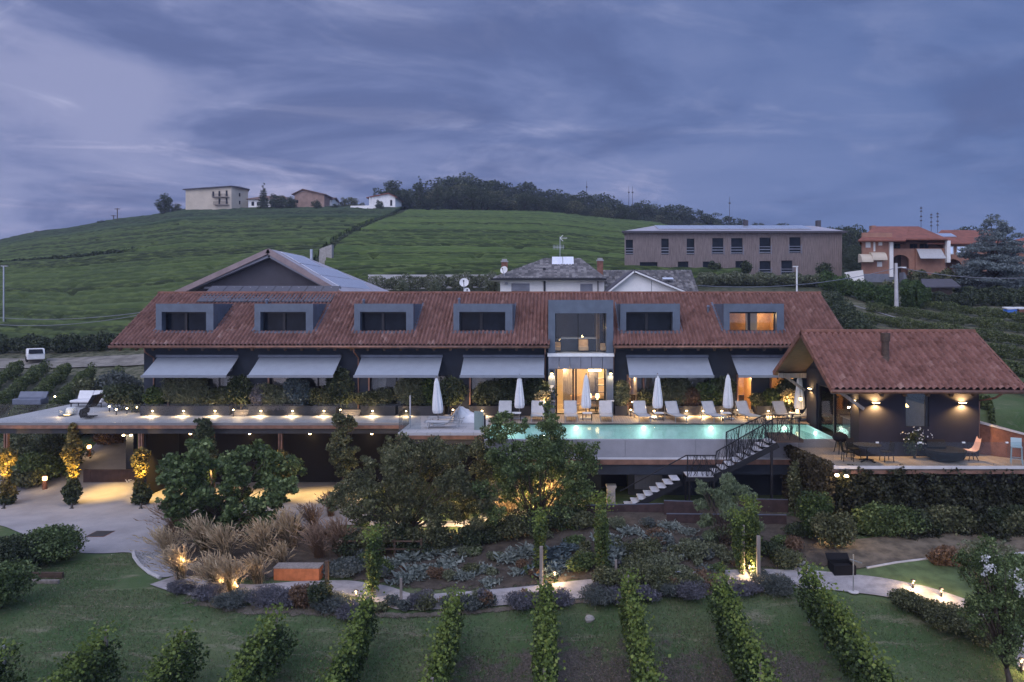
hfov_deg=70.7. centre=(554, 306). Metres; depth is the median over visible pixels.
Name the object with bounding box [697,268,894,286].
overhead cable
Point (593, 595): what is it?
lavender bush
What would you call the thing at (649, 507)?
bed edging
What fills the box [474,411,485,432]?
glass railing
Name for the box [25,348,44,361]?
parked car
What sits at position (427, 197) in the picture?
broadleaf tree
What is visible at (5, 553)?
shrub
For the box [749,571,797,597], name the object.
lavender bush
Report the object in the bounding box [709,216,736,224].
broadleaf tree
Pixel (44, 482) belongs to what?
bollard lamp
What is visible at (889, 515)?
shrub
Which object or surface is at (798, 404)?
closed umbrella
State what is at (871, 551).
bank
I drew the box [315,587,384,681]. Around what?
vine row
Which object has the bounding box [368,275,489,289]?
retaining wall
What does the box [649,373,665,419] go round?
closed umbrella
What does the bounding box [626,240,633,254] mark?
window
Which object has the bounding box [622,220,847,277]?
concrete building
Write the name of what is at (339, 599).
lavender bush
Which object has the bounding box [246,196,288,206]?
farmhouse
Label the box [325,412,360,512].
slim tree
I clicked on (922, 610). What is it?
clipped shrub
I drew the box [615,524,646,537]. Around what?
artichoke plant
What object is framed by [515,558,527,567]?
bed herb
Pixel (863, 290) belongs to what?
hedge
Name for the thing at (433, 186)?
broadleaf tree
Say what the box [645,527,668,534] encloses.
bed herb
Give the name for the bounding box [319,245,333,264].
chimney
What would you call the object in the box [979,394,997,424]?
vine row
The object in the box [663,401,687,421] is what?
sun lounger
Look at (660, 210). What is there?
broadleaf tree
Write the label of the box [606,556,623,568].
artichoke plant
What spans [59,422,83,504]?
climbing vine
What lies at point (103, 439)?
shrub
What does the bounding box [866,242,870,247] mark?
window
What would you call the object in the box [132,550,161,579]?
kerb
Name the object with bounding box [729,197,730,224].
radio mast
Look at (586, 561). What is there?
bed plant
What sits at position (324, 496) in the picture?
tall grass
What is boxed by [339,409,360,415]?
steps
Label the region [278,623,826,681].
leaf litter
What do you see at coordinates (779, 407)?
sun lounger
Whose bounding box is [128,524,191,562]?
tall grass
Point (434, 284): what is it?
shrub
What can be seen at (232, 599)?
lavender bush
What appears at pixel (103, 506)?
driveway
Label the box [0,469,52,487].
shrub
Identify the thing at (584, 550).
bed herb
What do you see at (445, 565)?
artichoke plant
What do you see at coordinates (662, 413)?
side table
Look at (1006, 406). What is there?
ground
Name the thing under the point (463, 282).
satellite dish
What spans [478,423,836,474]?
swimming pool
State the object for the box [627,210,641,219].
broadleaf tree
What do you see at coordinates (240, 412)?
steps
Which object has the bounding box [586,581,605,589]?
path herb
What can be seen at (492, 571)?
bed herb
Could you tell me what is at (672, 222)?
broadleaf tree
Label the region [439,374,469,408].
planter shrub
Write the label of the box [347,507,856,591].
garden soil
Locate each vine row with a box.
[0,357,51,412]
[0,360,24,389]
[0,363,71,441]
[0,637,33,681]
[37,620,128,681]
[45,362,96,408]
[65,365,124,434]
[128,620,209,681]
[217,602,299,681]
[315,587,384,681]
[418,584,469,681]
[523,573,570,681]
[610,567,670,681]
[704,564,788,681]
[792,556,912,681]
[859,310,1023,344]
[865,301,1023,331]
[873,327,1023,359]
[906,297,1023,321]
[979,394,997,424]
[1002,359,1023,376]
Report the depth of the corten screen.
33.53 m
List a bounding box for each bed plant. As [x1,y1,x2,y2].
[355,552,375,563]
[381,559,394,573]
[485,550,505,560]
[565,550,596,572]
[617,555,668,570]
[622,535,663,557]
[637,551,683,566]
[669,564,691,577]
[678,538,709,560]
[755,540,786,556]
[770,546,805,568]
[780,521,813,536]
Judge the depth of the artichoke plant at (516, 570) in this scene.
28.77 m
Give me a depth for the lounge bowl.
32.54 m
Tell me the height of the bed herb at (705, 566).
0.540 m
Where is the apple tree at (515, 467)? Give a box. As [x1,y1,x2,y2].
[470,400,601,530]
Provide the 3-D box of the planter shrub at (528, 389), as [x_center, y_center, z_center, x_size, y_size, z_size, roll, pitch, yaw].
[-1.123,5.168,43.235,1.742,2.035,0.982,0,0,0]
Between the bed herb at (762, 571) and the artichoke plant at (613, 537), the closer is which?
the bed herb at (762, 571)
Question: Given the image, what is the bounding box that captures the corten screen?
[980,422,1023,459]
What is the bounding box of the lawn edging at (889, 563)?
[866,552,1023,568]
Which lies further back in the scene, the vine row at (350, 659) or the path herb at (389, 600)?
the path herb at (389, 600)
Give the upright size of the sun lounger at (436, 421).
1.000 m
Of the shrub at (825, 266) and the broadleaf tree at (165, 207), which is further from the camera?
the broadleaf tree at (165, 207)
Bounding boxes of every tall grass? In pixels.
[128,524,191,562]
[133,500,180,532]
[144,542,199,579]
[154,512,223,553]
[178,549,246,585]
[192,522,251,558]
[195,553,253,591]
[228,515,284,559]
[231,552,275,583]
[247,505,308,548]
[258,539,296,563]
[273,521,340,558]
[289,501,327,529]
[300,515,359,556]
[315,489,334,516]
[494,491,522,515]
[516,479,555,506]
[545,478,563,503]
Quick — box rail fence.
[340,538,422,557]
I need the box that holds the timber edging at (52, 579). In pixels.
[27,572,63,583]
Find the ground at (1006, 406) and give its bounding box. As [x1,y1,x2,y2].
[0,210,1023,681]
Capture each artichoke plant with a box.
[384,556,410,567]
[384,570,428,585]
[394,550,438,564]
[396,560,442,581]
[417,544,450,559]
[428,561,455,569]
[431,543,462,555]
[432,552,466,567]
[441,542,467,552]
[449,567,484,582]
[471,561,497,575]
[478,575,502,587]
[493,549,529,565]
[507,541,535,558]
[507,566,526,576]
[521,560,574,580]
[531,551,578,574]
[544,545,571,557]
[550,539,579,551]
[582,529,623,542]
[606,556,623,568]
[607,541,633,560]
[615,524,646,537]
[635,528,675,544]
[657,519,685,531]
[660,541,679,551]
[670,548,696,558]
[674,526,699,535]
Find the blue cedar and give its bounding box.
[950,214,1023,289]
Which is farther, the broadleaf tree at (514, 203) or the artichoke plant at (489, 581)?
the broadleaf tree at (514, 203)
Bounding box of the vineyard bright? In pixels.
[325,209,740,281]
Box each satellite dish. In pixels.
[459,278,468,290]
[500,266,506,275]
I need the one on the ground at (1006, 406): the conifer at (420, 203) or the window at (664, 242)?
the conifer at (420, 203)
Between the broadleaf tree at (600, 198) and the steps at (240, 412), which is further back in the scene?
the broadleaf tree at (600, 198)
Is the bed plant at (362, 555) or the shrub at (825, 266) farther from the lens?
the shrub at (825, 266)
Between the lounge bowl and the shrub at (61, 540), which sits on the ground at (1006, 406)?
the shrub at (61, 540)
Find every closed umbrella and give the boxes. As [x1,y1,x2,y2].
[431,376,445,424]
[513,374,525,418]
[580,373,590,418]
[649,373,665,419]
[723,373,734,419]
[793,378,806,420]
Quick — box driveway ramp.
[52,441,125,473]
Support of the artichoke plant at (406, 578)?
on the garden soil at (813, 550)
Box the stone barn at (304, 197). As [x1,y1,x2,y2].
[291,189,335,206]
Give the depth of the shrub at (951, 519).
30.91 m
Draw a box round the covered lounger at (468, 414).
[453,406,473,422]
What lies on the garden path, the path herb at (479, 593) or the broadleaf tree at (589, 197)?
the path herb at (479, 593)
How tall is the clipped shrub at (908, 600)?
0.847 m
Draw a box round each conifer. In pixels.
[256,183,270,208]
[413,176,426,209]
[430,181,443,209]
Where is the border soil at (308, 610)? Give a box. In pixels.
[181,588,773,618]
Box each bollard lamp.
[42,475,47,489]
[87,444,91,456]
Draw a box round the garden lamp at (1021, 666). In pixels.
[1018,657,1023,672]
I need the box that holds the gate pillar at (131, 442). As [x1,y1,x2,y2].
[122,434,137,468]
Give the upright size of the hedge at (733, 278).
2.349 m
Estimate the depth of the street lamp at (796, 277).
77.93 m
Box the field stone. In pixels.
[585,615,594,622]
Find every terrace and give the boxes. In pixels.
[0,402,809,494]
[782,421,1023,516]
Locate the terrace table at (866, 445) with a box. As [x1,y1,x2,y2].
[853,442,881,462]
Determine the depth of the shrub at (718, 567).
27.56 m
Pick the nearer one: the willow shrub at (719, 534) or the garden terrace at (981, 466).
the willow shrub at (719, 534)
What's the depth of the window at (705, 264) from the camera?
105.21 m
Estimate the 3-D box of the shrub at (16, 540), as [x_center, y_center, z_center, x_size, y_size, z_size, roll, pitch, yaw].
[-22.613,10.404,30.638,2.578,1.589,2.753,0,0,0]
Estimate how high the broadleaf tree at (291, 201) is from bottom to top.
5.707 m
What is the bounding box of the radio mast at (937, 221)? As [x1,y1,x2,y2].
[936,212,938,232]
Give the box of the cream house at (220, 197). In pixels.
[183,186,249,209]
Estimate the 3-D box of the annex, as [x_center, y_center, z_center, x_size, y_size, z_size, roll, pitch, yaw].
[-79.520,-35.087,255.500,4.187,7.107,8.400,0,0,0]
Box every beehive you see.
[1002,307,1017,311]
[1016,307,1023,311]
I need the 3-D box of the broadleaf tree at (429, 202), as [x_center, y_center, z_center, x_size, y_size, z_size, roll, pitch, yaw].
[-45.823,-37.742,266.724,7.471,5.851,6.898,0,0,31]
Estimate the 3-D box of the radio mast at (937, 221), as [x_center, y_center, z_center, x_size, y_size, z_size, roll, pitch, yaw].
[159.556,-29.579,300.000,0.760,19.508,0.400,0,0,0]
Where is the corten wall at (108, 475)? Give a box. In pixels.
[83,469,135,481]
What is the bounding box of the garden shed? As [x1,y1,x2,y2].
[921,279,960,294]
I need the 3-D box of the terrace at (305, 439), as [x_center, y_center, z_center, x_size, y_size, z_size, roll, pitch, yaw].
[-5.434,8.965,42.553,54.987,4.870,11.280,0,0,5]
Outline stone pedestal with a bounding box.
[606,484,615,503]
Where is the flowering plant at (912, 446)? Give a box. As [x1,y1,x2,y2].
[902,427,932,458]
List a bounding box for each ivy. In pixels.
[780,444,836,514]
[833,464,1023,542]
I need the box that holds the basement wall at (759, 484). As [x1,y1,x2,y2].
[479,475,781,517]
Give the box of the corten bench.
[273,562,323,580]
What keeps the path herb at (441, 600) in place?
on the border soil at (308, 610)
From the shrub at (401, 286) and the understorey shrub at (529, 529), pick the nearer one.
the understorey shrub at (529, 529)
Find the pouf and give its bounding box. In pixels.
[65,407,77,414]
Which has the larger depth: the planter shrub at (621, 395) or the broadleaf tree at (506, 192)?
the broadleaf tree at (506, 192)
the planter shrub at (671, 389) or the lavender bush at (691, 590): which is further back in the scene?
the planter shrub at (671, 389)
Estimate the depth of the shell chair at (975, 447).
32.73 m
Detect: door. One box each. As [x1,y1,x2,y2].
[171,375,240,403]
[371,375,447,403]
[818,384,849,433]
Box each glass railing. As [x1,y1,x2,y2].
[409,395,410,427]
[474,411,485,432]
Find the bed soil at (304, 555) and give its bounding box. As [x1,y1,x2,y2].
[164,512,337,579]
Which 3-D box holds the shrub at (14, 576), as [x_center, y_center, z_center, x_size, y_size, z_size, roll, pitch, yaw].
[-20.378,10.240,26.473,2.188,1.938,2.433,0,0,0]
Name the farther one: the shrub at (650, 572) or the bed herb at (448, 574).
the bed herb at (448, 574)
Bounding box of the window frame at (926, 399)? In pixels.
[905,394,928,426]
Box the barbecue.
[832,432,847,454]
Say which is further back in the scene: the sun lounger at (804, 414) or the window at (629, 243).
the window at (629, 243)
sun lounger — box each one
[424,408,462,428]
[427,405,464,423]
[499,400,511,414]
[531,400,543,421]
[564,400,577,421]
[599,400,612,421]
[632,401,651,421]
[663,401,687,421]
[699,401,726,421]
[734,400,760,421]
[770,401,799,421]
[788,408,806,422]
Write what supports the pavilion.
on the garden terrace at (981, 466)
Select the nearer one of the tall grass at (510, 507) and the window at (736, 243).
the tall grass at (510, 507)
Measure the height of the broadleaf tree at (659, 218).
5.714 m
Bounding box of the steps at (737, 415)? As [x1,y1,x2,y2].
[732,409,753,416]
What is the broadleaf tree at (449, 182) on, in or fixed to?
on the ground at (1006, 406)
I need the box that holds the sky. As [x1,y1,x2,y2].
[0,0,1023,239]
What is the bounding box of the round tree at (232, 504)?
[154,436,307,542]
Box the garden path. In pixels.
[151,569,1023,669]
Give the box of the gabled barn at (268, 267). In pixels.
[175,248,387,290]
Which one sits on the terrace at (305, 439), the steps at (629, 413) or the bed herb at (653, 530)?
the steps at (629, 413)
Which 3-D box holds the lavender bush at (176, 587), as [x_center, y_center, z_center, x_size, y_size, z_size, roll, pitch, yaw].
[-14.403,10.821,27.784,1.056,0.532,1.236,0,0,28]
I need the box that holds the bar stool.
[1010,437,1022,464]
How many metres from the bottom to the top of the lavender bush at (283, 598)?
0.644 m
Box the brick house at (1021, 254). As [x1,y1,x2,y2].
[987,238,1023,275]
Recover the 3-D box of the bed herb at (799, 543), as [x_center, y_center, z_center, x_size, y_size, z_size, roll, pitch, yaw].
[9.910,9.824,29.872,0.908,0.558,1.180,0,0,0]
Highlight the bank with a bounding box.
[836,532,1023,568]
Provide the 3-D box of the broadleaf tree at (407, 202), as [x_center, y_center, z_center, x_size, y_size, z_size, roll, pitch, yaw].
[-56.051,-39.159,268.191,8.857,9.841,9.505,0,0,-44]
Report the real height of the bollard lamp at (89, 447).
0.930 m
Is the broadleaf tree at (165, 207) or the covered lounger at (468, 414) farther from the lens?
the broadleaf tree at (165, 207)
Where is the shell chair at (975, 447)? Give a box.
[965,437,980,460]
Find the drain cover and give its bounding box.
[86,531,113,536]
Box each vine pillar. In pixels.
[354,522,388,597]
[522,506,557,568]
[589,490,617,567]
[724,506,754,573]
[732,494,766,572]
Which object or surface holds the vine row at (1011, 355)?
on the ground at (1006, 406)
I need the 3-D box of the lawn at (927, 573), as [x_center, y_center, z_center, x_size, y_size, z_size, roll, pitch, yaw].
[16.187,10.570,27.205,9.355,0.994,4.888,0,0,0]
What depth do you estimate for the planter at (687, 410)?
42.98 m
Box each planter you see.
[140,404,234,415]
[248,404,339,415]
[361,404,397,415]
[398,404,444,415]
[469,404,545,415]
[614,405,626,415]
[645,404,708,415]
[715,406,731,415]
[754,405,789,415]
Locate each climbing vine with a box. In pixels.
[0,447,20,504]
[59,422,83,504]
[129,446,152,504]
[187,417,218,484]
[205,464,216,484]
[277,449,293,503]
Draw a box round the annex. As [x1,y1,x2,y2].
[329,197,339,205]
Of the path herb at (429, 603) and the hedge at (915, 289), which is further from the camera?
the hedge at (915, 289)
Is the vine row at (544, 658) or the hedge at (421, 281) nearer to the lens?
the vine row at (544, 658)
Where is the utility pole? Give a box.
[894,263,905,306]
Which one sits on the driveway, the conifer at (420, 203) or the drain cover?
the drain cover
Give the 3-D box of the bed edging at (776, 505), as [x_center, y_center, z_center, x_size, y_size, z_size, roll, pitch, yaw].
[9.822,9.533,34.130,2.431,0.835,0.060,0,0,5]
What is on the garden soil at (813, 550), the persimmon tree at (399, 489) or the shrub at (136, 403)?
the persimmon tree at (399, 489)
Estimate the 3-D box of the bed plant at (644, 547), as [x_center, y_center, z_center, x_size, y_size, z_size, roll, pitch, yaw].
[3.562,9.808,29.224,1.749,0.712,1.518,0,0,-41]
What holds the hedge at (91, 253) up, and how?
on the ground at (1006, 406)
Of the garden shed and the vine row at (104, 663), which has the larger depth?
the garden shed
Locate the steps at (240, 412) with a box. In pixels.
[230,409,247,416]
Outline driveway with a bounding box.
[0,473,583,576]
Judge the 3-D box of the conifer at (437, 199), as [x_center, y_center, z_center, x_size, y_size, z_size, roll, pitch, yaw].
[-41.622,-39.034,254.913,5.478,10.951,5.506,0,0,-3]
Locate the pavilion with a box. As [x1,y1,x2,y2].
[773,329,1023,455]
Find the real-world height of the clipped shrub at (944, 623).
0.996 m
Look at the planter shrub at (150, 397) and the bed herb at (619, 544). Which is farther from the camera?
the planter shrub at (150, 397)
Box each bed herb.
[353,549,365,559]
[379,564,390,577]
[426,566,449,578]
[442,569,456,580]
[454,544,483,556]
[461,562,480,572]
[466,546,482,555]
[483,567,499,574]
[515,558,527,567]
[523,565,531,574]
[527,568,545,577]
[562,534,585,545]
[576,546,593,553]
[578,540,591,549]
[608,515,624,527]
[610,518,625,528]
[612,537,621,543]
[613,542,630,549]
[638,516,656,527]
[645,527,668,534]
[650,536,666,544]
[653,531,673,543]
[667,544,684,554]
[689,536,715,543]
[692,566,720,577]
[693,557,702,565]
[695,562,723,575]
[701,540,720,553]
[703,547,714,559]
[709,544,727,556]
[716,549,735,563]
[750,568,766,578]
[770,534,787,544]
[783,536,804,550]
[784,535,797,547]
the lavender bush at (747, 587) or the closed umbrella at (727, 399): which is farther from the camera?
the closed umbrella at (727, 399)
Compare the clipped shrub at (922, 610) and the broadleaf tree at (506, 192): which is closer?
the clipped shrub at (922, 610)
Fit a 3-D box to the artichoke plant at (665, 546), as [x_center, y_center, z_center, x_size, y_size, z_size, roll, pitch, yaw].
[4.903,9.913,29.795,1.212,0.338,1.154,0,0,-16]
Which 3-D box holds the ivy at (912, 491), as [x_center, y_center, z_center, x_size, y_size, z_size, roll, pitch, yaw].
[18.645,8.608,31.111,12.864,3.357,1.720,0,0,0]
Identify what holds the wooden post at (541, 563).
on the garden soil at (813, 550)
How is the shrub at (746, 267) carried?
on the ground at (1006, 406)
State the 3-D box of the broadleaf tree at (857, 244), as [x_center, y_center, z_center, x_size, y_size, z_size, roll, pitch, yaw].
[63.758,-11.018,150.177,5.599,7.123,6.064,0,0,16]
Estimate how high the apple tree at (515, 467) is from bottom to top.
6.062 m
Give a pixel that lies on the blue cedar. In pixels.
(1004, 263)
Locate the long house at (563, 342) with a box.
[108,286,842,413]
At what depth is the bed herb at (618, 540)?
30.30 m
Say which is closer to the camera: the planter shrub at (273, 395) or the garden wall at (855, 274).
the planter shrub at (273, 395)
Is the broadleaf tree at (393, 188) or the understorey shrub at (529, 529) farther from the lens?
the broadleaf tree at (393, 188)
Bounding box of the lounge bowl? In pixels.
[924,440,966,461]
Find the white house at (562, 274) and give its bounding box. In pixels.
[491,257,605,290]
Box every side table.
[582,412,591,419]
[653,412,663,420]
[720,412,731,420]
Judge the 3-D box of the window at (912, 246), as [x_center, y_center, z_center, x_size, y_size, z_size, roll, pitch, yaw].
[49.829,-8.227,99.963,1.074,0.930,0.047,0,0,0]
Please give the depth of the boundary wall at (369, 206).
239.71 m
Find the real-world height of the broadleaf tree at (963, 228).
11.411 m
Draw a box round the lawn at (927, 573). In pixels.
[856,554,1023,611]
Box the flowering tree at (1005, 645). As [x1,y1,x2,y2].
[950,533,1023,681]
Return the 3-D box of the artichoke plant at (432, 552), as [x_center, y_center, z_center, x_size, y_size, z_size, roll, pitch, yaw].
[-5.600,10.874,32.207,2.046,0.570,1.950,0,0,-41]
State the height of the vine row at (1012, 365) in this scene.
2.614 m
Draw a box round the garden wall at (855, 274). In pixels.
[844,270,863,280]
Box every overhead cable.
[0,315,136,325]
[7,312,139,319]
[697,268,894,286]
[899,267,1020,278]
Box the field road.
[0,354,143,367]
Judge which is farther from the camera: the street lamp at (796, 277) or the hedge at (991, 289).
the hedge at (991, 289)
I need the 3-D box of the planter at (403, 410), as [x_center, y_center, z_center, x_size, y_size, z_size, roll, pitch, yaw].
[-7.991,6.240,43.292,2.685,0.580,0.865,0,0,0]
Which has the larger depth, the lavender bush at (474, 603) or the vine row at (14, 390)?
the vine row at (14, 390)
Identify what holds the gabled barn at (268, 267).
on the ground at (1006, 406)
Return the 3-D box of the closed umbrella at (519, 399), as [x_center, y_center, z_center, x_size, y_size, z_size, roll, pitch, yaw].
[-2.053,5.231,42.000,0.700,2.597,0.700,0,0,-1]
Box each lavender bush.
[165,579,196,594]
[191,582,226,601]
[209,587,256,609]
[245,582,285,608]
[273,586,299,608]
[308,590,354,614]
[333,598,360,620]
[406,588,434,608]
[455,593,480,611]
[500,591,537,609]
[553,587,575,606]
[577,582,617,607]
[600,585,622,604]
[636,582,662,601]
[657,581,680,597]
[672,579,709,600]
[728,578,763,596]
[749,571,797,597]
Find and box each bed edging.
[584,503,663,512]
[664,500,699,514]
[666,513,786,523]
[736,498,787,512]
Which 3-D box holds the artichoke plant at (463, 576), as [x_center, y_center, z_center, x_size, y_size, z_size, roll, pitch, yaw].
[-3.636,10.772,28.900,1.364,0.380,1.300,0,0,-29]
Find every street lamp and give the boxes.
[3,266,4,321]
[792,266,797,290]
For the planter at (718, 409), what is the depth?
42.98 m
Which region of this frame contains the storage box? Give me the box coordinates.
[825,553,855,575]
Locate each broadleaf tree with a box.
[154,193,173,213]
[170,203,182,210]
[266,193,289,208]
[282,196,297,207]
[311,200,321,208]
[338,197,348,206]
[346,197,364,205]
[373,180,405,207]
[374,199,384,208]
[384,187,424,209]
[396,188,415,209]
[412,176,445,196]
[417,191,432,209]
[423,198,435,209]
[429,189,446,209]
[430,171,486,194]
[430,185,454,208]
[438,177,478,208]
[442,189,463,209]
[450,183,468,209]
[457,186,489,209]
[459,184,484,209]
[461,181,502,190]
[472,188,492,209]
[480,179,512,204]
[483,188,502,209]
[485,190,511,209]
[487,194,504,209]
[494,190,515,209]
[500,199,515,210]
[506,181,538,200]
[511,194,531,210]
[516,193,534,210]
[520,187,547,204]
[528,195,548,210]
[535,191,562,201]
[543,189,564,201]
[545,198,565,212]
[551,194,584,206]
[559,190,597,215]
[564,201,582,214]
[567,200,586,213]
[579,207,592,215]
[586,192,622,211]
[588,208,600,216]
[599,200,625,217]
[599,206,616,218]
[612,205,629,218]
[621,203,635,213]
[627,199,659,218]
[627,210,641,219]
[652,215,667,223]
[653,204,672,222]
[655,204,692,224]
[669,219,683,224]
[675,221,688,224]
[678,207,703,223]
[695,211,723,224]
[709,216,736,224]
[726,218,744,224]
[838,225,860,243]
[842,224,866,249]
[842,243,858,265]
[842,252,859,271]
[844,246,860,268]
[846,237,860,266]
[954,226,976,229]
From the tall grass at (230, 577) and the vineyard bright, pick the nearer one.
the tall grass at (230, 577)
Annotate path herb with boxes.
[373,600,388,611]
[383,593,399,606]
[396,599,411,610]
[414,593,438,610]
[438,594,449,608]
[470,586,485,600]
[477,587,492,601]
[479,589,493,607]
[479,594,497,607]
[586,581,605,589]
[651,576,661,592]
[682,571,699,583]
[693,576,704,587]
[701,576,717,590]
[705,574,713,590]
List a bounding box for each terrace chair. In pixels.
[840,441,853,461]
[846,438,860,458]
[879,441,894,461]
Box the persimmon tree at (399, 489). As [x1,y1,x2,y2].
[318,430,496,548]
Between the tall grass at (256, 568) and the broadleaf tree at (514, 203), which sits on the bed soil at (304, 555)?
the tall grass at (256, 568)
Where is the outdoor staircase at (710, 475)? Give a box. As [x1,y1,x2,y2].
[620,414,803,510]
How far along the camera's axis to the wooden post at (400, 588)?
26.46 m
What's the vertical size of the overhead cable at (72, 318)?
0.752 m
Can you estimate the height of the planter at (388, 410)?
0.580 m
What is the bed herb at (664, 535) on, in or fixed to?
on the garden soil at (813, 550)
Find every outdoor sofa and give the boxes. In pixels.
[12,391,48,404]
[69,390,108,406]
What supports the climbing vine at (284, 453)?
attached to the terrace at (305, 439)
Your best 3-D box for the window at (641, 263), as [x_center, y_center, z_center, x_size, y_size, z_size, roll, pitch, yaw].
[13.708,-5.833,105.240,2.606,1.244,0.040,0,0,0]
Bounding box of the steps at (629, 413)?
[627,409,636,416]
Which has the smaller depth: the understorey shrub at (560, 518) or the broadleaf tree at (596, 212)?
the understorey shrub at (560, 518)
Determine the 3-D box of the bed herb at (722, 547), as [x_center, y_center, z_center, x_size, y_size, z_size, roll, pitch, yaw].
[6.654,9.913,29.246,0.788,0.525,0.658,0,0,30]
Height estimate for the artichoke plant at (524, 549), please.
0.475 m
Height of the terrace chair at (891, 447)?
0.870 m
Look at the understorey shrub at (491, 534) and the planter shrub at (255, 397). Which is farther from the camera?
the planter shrub at (255, 397)
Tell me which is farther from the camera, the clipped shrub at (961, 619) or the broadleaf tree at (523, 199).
the broadleaf tree at (523, 199)
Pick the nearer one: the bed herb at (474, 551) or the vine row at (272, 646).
the vine row at (272, 646)
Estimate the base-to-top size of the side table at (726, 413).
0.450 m
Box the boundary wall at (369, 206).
[350,205,375,208]
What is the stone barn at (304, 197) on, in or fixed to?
on the ground at (1006, 406)
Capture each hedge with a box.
[0,245,152,262]
[0,330,132,353]
[331,212,397,247]
[367,270,496,290]
[696,271,822,286]
[818,270,898,306]
[821,289,878,328]
[899,279,931,307]
[907,268,977,290]
[931,291,1023,306]
[953,285,1023,298]
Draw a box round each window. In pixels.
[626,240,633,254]
[640,262,656,265]
[661,239,668,254]
[678,262,687,266]
[686,239,694,254]
[703,262,709,267]
[712,238,724,254]
[731,238,743,254]
[735,261,745,272]
[759,238,771,253]
[759,261,771,274]
[781,261,793,274]
[789,237,801,253]
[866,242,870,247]
[894,244,899,248]
[910,244,917,248]
[919,244,928,247]
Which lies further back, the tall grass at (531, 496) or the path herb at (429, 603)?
the tall grass at (531, 496)
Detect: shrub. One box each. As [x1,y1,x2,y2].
[0,434,38,461]
[0,434,54,461]
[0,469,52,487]
[0,531,51,566]
[0,536,18,566]
[0,555,41,608]
[11,451,79,479]
[20,523,89,564]
[22,434,92,464]
[72,376,114,396]
[89,434,125,444]
[90,369,143,389]
[98,382,142,409]
[123,387,143,412]
[142,385,165,405]
[156,378,210,405]
[190,386,233,405]
[225,374,253,408]
[249,383,264,405]
[256,382,291,405]
[282,378,309,405]
[288,583,313,608]
[306,579,333,608]
[307,387,332,405]
[320,556,364,578]
[322,366,354,408]
[331,529,363,556]
[350,387,397,405]
[357,537,386,552]
[384,522,420,552]
[392,378,426,405]
[395,280,408,290]
[401,536,433,554]
[411,380,429,405]
[419,378,433,405]
[427,523,454,552]
[428,279,440,290]
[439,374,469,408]
[448,523,484,547]
[471,380,502,405]
[475,522,511,542]
[483,278,497,290]
[489,507,530,540]
[493,378,527,405]
[519,509,551,537]
[523,378,547,405]
[528,378,557,409]
[546,500,580,528]
[562,510,599,528]
[590,564,620,588]
[612,561,643,586]
[613,380,630,405]
[637,388,666,405]
[637,564,684,587]
[650,378,691,404]
[677,387,701,405]
[692,472,765,547]
[693,378,723,405]
[708,260,721,270]
[709,561,727,574]
[710,375,736,405]
[739,260,752,273]
[747,392,766,407]
[761,386,782,405]
[775,378,795,412]
[786,459,802,514]
[795,488,834,540]
[808,510,857,548]
[814,262,833,277]
[849,500,931,536]
[853,515,890,536]
[877,279,900,296]
[887,588,929,614]
[905,507,948,534]
[910,598,946,621]
[917,601,970,635]
[922,503,978,534]
[925,544,962,566]
[949,604,971,630]
[954,617,998,647]
[969,504,1023,532]
[996,510,1023,535]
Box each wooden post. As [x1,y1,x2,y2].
[325,560,328,584]
[400,578,401,598]
[540,546,542,584]
[615,559,621,572]
[742,525,744,574]
[756,535,760,580]
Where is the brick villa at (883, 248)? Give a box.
[858,225,1000,282]
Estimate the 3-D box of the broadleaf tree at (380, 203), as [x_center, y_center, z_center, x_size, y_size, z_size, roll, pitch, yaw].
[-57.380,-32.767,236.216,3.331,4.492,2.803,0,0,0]
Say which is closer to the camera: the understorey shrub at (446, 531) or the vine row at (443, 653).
the vine row at (443, 653)
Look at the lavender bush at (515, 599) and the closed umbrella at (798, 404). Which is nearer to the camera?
the lavender bush at (515, 599)
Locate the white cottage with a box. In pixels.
[603,269,697,290]
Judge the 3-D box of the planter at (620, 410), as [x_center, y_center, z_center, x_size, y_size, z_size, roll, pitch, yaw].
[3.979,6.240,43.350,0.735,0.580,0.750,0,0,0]
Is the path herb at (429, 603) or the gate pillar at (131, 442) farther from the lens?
the gate pillar at (131, 442)
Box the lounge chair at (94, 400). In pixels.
[79,394,103,417]
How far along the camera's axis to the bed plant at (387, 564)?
29.96 m
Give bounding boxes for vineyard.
[0,206,401,244]
[0,217,374,260]
[0,241,326,349]
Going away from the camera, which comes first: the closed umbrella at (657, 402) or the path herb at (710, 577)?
the path herb at (710, 577)
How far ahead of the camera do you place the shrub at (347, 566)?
29.74 m
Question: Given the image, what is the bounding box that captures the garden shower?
[848,554,861,593]
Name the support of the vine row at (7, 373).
on the ground at (1006, 406)
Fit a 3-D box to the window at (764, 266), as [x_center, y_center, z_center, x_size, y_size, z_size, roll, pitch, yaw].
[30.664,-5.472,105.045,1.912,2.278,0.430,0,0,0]
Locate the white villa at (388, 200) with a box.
[366,193,402,206]
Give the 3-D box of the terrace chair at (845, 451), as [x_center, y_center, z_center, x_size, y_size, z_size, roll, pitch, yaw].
[13.226,6.567,32.605,0.531,0.870,0.467,0,0,10]

